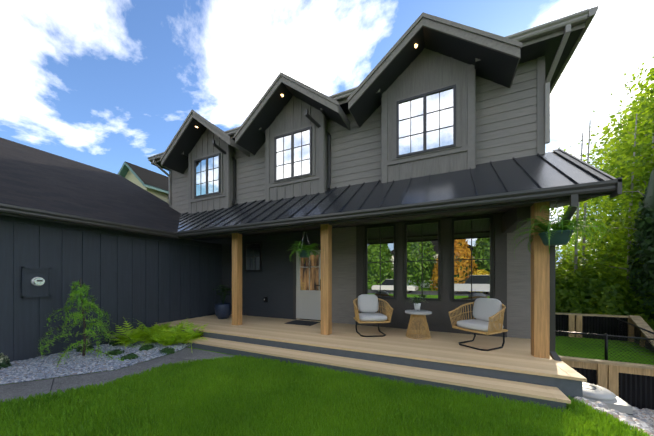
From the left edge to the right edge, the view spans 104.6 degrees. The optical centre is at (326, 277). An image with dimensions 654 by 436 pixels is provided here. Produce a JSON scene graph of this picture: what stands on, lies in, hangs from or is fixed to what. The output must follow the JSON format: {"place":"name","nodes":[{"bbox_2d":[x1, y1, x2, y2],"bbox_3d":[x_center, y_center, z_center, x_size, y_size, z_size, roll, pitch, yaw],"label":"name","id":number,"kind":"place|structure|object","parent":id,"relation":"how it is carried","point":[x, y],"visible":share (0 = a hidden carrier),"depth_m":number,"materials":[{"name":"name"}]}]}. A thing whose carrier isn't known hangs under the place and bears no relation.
{"place":"outdoors","nodes":[
{"label":"outdoors","id":0,"kind":"place"},
{"bbox_2d":[0,214,221,361],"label":"garage wall","id":1,"kind":"structure","parent":0,"point":[147,280],"depth_m":5.73,"materials":[{"name":"black wood"}]},
{"bbox_2d":[0,137,180,232],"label":"garage roof","id":2,"kind":"structure","parent":1,"relation":"on","point":[33,178],"depth_m":7.22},
{"bbox_2d":[0,203,221,243],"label":"garage eave","id":3,"kind":"object","parent":1,"relation":"attached to","point":[17,211],"visible":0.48,"depth_m":5.28,"materials":[{"name":"black wood"}]},
{"bbox_2d":[0,347,232,401],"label":"concrete path","id":4,"kind":"structure","parent":0,"point":[25,390],"depth_m":3.98,"materials":[{"name":"grey concrete"}]},
{"bbox_2d":[152,320,208,348],"bbox_3d":[-3.367,1.337,6.027,1.306,0.544,1.644,0,0,-17],"label":"ground fern","id":5,"kind":"object","parent":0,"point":[189,336],"visible":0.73,"depth_m":6.00,"materials":[{"name":"green plant"}]},
{"bbox_2d":[0,347,652,435],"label":"lawn ground","id":6,"kind":"structure","parent":0,"point":[216,352],"depth_m":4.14,"materials":[{"name":"green plant"}]},
{"bbox_2d":[38,278,136,366],"bbox_3d":[-4.632,0.912,5.046,1.814,1.808,1.430,0,0,25],"label":"weeping conifer","id":7,"kind":"object","parent":6,"relation":"on","point":[84,301],"depth_m":4.93,"materials":[{"name":"green plant"}]},
{"bbox_2d":[3,346,188,384],"bbox_3d":[-6.689,1.577,0.292,2.140,0.001,13.680,0,0,25],"label":"edging","id":8,"kind":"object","parent":6,"relation":"on","point":[94,372],"depth_m":4.22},
{"bbox_2d":[0,341,189,384],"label":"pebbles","id":9,"kind":"object","parent":8,"relation":"on","point":[44,367],"visible":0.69,"depth_m":4.58,"materials":[{"name":"grey gravel"}]},
{"bbox_2d":[0,352,10,369],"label":"pieris","id":10,"kind":"object","parent":9,"relation":"on","point":[3,365],"depth_m":4.34,"materials":[{"name":"green plant"}]},
{"bbox_2d":[76,338,93,351],"bbox_3d":[-5.145,1.434,5.377,0.284,0.311,0.283,0,0,25],"label":"pieris","id":11,"kind":"object","parent":9,"relation":"on","point":[79,348],"depth_m":5.34,"materials":[{"name":"green plant"}]},
{"bbox_2d":[106,349,124,355],"bbox_3d":[-4.314,1.553,5.153,0.325,0.183,0.311,0,0,25],"label":"moss mound","id":12,"kind":"object","parent":9,"relation":"on","point":[112,352],"depth_m":5.11,"materials":[{"name":"green plant"}]},
{"bbox_2d":[109,335,122,345],"bbox_3d":[-4.911,1.448,5.872,0.295,0.311,0.290,0,0,25],"label":"pieris","id":13,"kind":"object","parent":9,"relation":"on","point":[111,342],"depth_m":5.81,"materials":[{"name":"green plant"}]},
{"bbox_2d":[120,353,137,359],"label":"plant","id":14,"kind":"object","parent":9,"relation":"on","point":[128,356],"depth_m":4.83,"materials":[{"name":"green plant"}]},
{"bbox_2d":[138,345,155,350],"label":"plant","id":15,"kind":"object","parent":9,"relation":"on","point":[145,348],"depth_m":5.47,"materials":[{"name":"green plant"}]},
{"bbox_2d":[134,324,169,332],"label":"ground fern","id":16,"kind":"object","parent":9,"relation":"on","point":[153,328],"visible":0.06,"depth_m":6.31,"materials":[{"name":"green plant"}]},
{"bbox_2d":[141,327,187,345],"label":"ground fern","id":17,"kind":"object","parent":9,"relation":"on","point":[164,339],"visible":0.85,"depth_m":5.74,"materials":[{"name":"green plant"}]},
{"bbox_2d":[160,347,175,354],"bbox_3d":[-3.353,1.551,5.308,0.308,0.186,0.312,0,0,25],"label":"moss mound","id":18,"kind":"object","parent":9,"relation":"on","point":[168,350],"depth_m":5.25,"materials":[{"name":"green plant"}]},
{"bbox_2d":[120,320,177,345],"bbox_3d":[-4.178,1.281,6.124,1.427,0.687,1.364,0,0,25],"label":"ground fern","id":19,"kind":"object","parent":8,"relation":"on","point":[147,339],"visible":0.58,"depth_m":6.02,"materials":[{"name":"green plant"}]},
{"bbox_2d":[103,317,157,348],"bbox_3d":[-4.657,1.321,6.106,1.330,0.723,1.330,0,0,25],"label":"ground fern","id":20,"kind":"object","parent":6,"relation":"on","point":[136,334],"visible":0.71,"depth_m":5.99,"materials":[{"name":"green plant"}]},
{"bbox_2d":[118,161,168,203],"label":"neighbour house","id":21,"kind":"structure","parent":6,"relation":"on","point":[154,183],"depth_m":22.83,"materials":[{"name":"beige"}]},
{"bbox_2d":[143,320,191,340],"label":"ground fern","id":22,"kind":"object","parent":6,"relation":"on","point":[179,325],"visible":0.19,"depth_m":6.09,"materials":[{"name":"green plant"}]},
{"bbox_2d":[150,319,188,333],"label":"ground fern","id":23,"kind":"object","parent":6,"relation":"on","point":[168,328],"visible":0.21,"depth_m":6.27,"materials":[{"name":"green plant"}]},
{"bbox_2d":[155,314,586,411],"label":"porch deck","id":24,"kind":"structure","parent":6,"relation":"on","point":[513,368],"depth_m":4.42,"materials":[{"name":"beige wood"}]},
{"bbox_2d":[214,303,231,318],"bbox_3d":[-3.255,1.033,7.937,0.510,0.468,0.510,0,0,25],"label":"planter pot","id":25,"kind":"object","parent":24,"relation":"on","point":[223,311],"visible":1,"depth_m":7.75,"materials":[{"name":"blue ceramic"}]},
{"bbox_2d":[212,285,231,303],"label":"potted plant","id":26,"kind":"object","parent":25,"relation":"on","point":[223,289],"depth_m":7.86,"materials":[{"name":"green plant"}]},
{"bbox_2d":[284,320,319,325],"bbox_3d":[-0.686,1.263,7.125,0.820,0.011,0.600,0,0,25],"label":"door mat","id":27,"kind":"object","parent":24,"relation":"on","point":[302,322],"depth_m":7.13,"materials":[{"name":"grey fabric"}]},
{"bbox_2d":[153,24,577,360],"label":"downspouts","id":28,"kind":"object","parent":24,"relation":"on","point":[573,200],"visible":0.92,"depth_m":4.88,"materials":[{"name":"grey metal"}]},
{"bbox_2d":[353,294,392,336],"bbox_3d":[0.984,0.824,5.724,0.798,0.881,0.744,0,0,-7],"label":"rattan chair","id":29,"kind":"object","parent":24,"relation":"on","point":[367,306],"visible":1,"depth_m":5.76,"materials":[{"name":"beige wicker"}]},
{"bbox_2d":[183,197,590,358],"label":"porch posts","id":30,"kind":"object","parent":24,"relation":"on","point":[513,216],"visible":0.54,"depth_m":4.47,"materials":[{"name":"brown wood"}]},
{"bbox_2d":[177,149,621,237],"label":"porch roof","id":31,"kind":"structure","parent":30,"relation":"on","point":[557,174],"depth_m":4.95,"materials":[{"name":"black metal"}]},
{"bbox_2d":[405,309,431,339],"bbox_3d":[1.966,0.992,5.457,0.550,0.555,0.550,0,0,25],"label":"side table","id":32,"kind":"object","parent":24,"relation":"on","point":[416,316],"visible":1,"depth_m":5.31,"materials":[{"name":"wicker"}]},
{"bbox_2d":[414,303,420,310],"bbox_3d":[1.956,0.632,5.483,0.150,0.165,0.146,0,0,25],"label":"white planter","id":33,"kind":"object","parent":32,"relation":"on","point":[417,306],"visible":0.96,"depth_m":5.44,"materials":[{"name":"white ceramic"}]},
{"bbox_2d":[409,296,426,304],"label":"spider plant","id":34,"kind":"object","parent":33,"relation":"on","point":[417,301],"visible":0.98,"depth_m":5.43,"materials":[{"name":"green plant"}]},
{"bbox_2d":[448,298,507,350],"bbox_3d":[2.855,0.824,4.710,0.744,0.881,0.798,0,0,-27],"label":"rattan chair","id":35,"kind":"object","parent":24,"relation":"on","point":[488,313],"visible":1,"depth_m":4.64,"materials":[{"name":"beige wicker"}]},
{"bbox_2d":[222,210,530,338],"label":"porch wall","id":36,"kind":"structure","parent":6,"relation":"on","point":[444,266],"depth_m":6.35,"materials":[{"name":"grey"}]},
{"bbox_2d":[188,48,475,213],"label":"dormer walls","id":37,"kind":"structure","parent":36,"relation":"on","point":[428,112],"depth_m":6.23,"materials":[{"name":"grey wood"}]},
{"bbox_2d":[160,12,521,173],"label":"dormer roofs","id":38,"kind":"structure","parent":37,"relation":"on","point":[498,56],"depth_m":6.02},
{"bbox_2d":[169,56,544,212],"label":"siding wall","id":39,"kind":"structure","parent":36,"relation":"on","point":[509,123],"depth_m":5.66,"materials":[{"name":"grey wood"}]},
{"bbox_2d":[148,6,597,170],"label":"roof","id":40,"kind":"structure","parent":39,"relation":"on","point":[545,39],"depth_m":4.92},
{"bbox_2d":[0,0,653,265],"label":"sky","id":41,"kind":"structure","parent":0,"point":[101,84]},
{"bbox_2d":[208,196,598,237],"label":"porch ceiling","id":42,"kind":"structure","parent":0,"point":[414,219],"depth_m":5.94,"materials":[{"name":"black wood"}]},
{"bbox_2d":[298,228,310,257],"bbox_3d":[-0.516,-0.836,5.796,0.312,0.731,0.312,0,0,25],"label":"hanging basket","id":43,"kind":"object","parent":42,"relation":"hanging from","point":[303,254],"depth_m":5.70,"materials":[{"name":"green plastic"}]},
{"bbox_2d":[288,241,319,263],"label":"hanging fern","id":44,"kind":"object","parent":43,"relation":"in","point":[304,246],"visible":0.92,"depth_m":5.65,"materials":[{"name":"green plant"}]},
{"bbox_2d":[538,201,573,245],"bbox_3d":[3.401,-0.831,3.764,0.395,0.681,0.395,0,0,25],"label":"hanging basket","id":45,"kind":"object","parent":42,"relation":"hanging from","point":[559,237],"visible":0.85,"depth_m":3.65,"materials":[{"name":"green plastic"}]},
{"bbox_2d":[507,205,612,256],"bbox_3d":[3.405,-0.660,3.743,1.223,0.705,1.203,0,0,25],"label":"hanging fern","id":46,"kind":"object","parent":45,"relation":"in","point":[550,227],"visible":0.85,"depth_m":3.62,"materials":[{"name":"green plant"}]},
{"bbox_2d":[555,292,653,364],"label":"lawn","id":47,"kind":"structure","parent":0,"point":[599,352],"depth_m":6.58,"materials":[{"name":"green plant"}]},
{"bbox_2d":[555,245,571,286],"bbox_3d":[10.653,0.143,11.952,2.753,3.801,2.734,0,0,25],"label":"tree","id":48,"kind":"object","parent":47,"relation":"on","point":[558,248],"visible":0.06,"depth_m":11.60,"materials":[{"name":"green plant"}]},
{"bbox_2d":[555,264,594,313],"bbox_3d":[8.334,0.760,9.117,1.921,2.516,1.946,0,0,25],"label":"understory shrub","id":49,"kind":"object","parent":47,"relation":"on","point":[561,294],"visible":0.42,"depth_m":8.60,"materials":[{"name":"green plant"}]},
{"bbox_2d":[555,251,594,313],"bbox_3d":[9.284,0.483,10.207,2.296,3.109,2.318,0,0,25],"label":"tree","id":50,"kind":"object","parent":47,"relation":"on","point":[565,263],"visible":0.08,"depth_m":9.86,"materials":[{"name":"green plant"}]},
{"bbox_2d":[563,236,626,313],"bbox_3d":[11.661,-0.002,11.272,2.745,4.028,2.745,0,0,25],"label":"understory shrub","id":51,"kind":"object","parent":47,"relation":"on","point":[579,246],"visible":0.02,"depth_m":11.12,"materials":[{"name":"green plant"}]},
{"bbox_2d":[562,202,631,285],"bbox_3d":[53.653,-4.775,36.196,40.029,14.067,30.575,0,0,25],"label":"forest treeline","id":52,"kind":"object","parent":47,"relation":"on","point":[570,248],"depth_m":35.35,"materials":[{"name":"green plant"}]},
{"bbox_2d":[556,256,638,315],"bbox_3d":[9.318,0.633,8.844,2.141,2.826,2.150,0,0,25],"label":"understory shrub","id":53,"kind":"object","parent":47,"relation":"on","point":[613,289],"visible":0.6,"depth_m":8.40,"materials":[{"name":"green plant"}]},
{"bbox_2d":[561,243,636,314],"bbox_3d":[10.512,0.322,9.932,2.559,3.429,2.530,0,0,25],"label":"understory shrub","id":54,"kind":"object","parent":47,"relation":"on","point":[614,280],"visible":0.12,"depth_m":9.54,"materials":[{"name":"green plant"}]},
{"bbox_2d":[552,88,651,255],"bbox_3d":[20.250,-5.252,15.187,10.740,14.490,14.080,0,0,25],"label":"forest tree","id":55,"kind":"object","parent":47,"relation":"on","point":[602,166],"depth_m":16.60,"materials":[{"name":"green plant"}]},
{"bbox_2d":[551,56,653,260],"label":"forest tree","id":56,"kind":"object","parent":47,"relation":"on","point":[612,154],"depth_m":11.50,"materials":[{"name":"green plant"}]},
{"bbox_2d":[553,70,653,260],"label":"forest tree","id":57,"kind":"object","parent":47,"relation":"on","point":[642,106],"depth_m":9.44,"materials":[{"name":"green plant"}]},
{"bbox_2d":[554,95,653,252],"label":"forest tree","id":58,"kind":"object","parent":47,"relation":"on","point":[610,168],"depth_m":19.56,"materials":[{"name":"green plant"}]},
{"bbox_2d":[555,312,653,351],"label":"fence","id":59,"kind":"object","parent":47,"relation":"on","point":[591,323],"visible":0.48,"depth_m":7.80,"materials":[{"name":"black"}]},
{"bbox_2d":[555,318,653,364],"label":"chain link fence","id":60,"kind":"object","parent":47,"relation":"on","point":[606,347],"visible":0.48,"depth_m":5.53,"materials":[{"name":"black metal"}]},
{"bbox_2d":[562,86,647,257],"bbox_3d":[28.525,-7.275,19.946,15.071,18.538,15.631,0,0,25],"label":"forest tree","id":61,"kind":"object","parent":47,"relation":"on","point":[610,148],"depth_m":22.81,"materials":[{"name":"green plant"}]},
{"bbox_2d":[558,355,653,409],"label":"retaining fence","id":62,"kind":"object","parent":47,"relation":"on","point":[631,384],"visible":0.3,"depth_m":5.03,"materials":[{"name":"black"}]},
{"bbox_2d":[560,140,653,299],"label":"forest tree","id":63,"kind":"object","parent":47,"relation":"on","point":[622,229],"depth_m":8.88,"materials":[{"name":"green plant"}]},
{"bbox_2d":[564,62,653,263],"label":"forest tree","id":64,"kind":"object","parent":47,"relation":"on","point":[640,92],"depth_m":13.39,"materials":[{"name":"green plant"}]},
{"bbox_2d":[574,113,653,303],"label":"tree trunks","id":65,"kind":"object","parent":47,"relation":"on","point":[584,238],"visible":0.19,"depth_m":9.49,"materials":[{"name":"grey plant"}]},
{"bbox_2d":[607,242,638,314],"bbox_3d":[12.110,0.105,9.193,2.920,3.855,2.938,0,0,25],"label":"tree","id":66,"kind":"object","parent":47,"relation":"on","point":[625,271],"depth_m":9.59,"materials":[{"name":"green plant"}]},
{"bbox_2d":[611,267,653,330],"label":"forest shrub","id":67,"kind":"object","parent":47,"relation":"on","point":[643,316],"visible":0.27,"depth_m":7.99,"materials":[{"name":"green plant"}]},
{"bbox_2d":[626,168,653,328],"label":"conifer tree","id":68,"kind":"object","parent":47,"relation":"on","point":[646,246],"depth_m":7.89,"materials":[{"name":"green plant"}]},
{"bbox_3d":[7.121,2.099,-0.785,10.595,1.000,9.500,0,0,25],"label":"rock in the bed","id":69,"kind":"object","parent":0,"visible":0},
{"bbox_2d":[574,397,653,435],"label":"pebbles","id":70,"kind":"object","parent":69,"relation":"on","point":[642,418],"visible":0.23,"depth_m":3.08,"materials":[{"name":"grey gravel"}]},
{"bbox_2d":[583,382,632,417],"bbox_3d":[4.309,2.192,4.188,0.730,0.795,0.730,0,0,25],"label":"rock","id":71,"kind":"object","parent":70,"relation":"on","point":[597,393],"visible":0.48,"depth_m":3.91,"materials":[{"name":"grey stone"}]}
]}

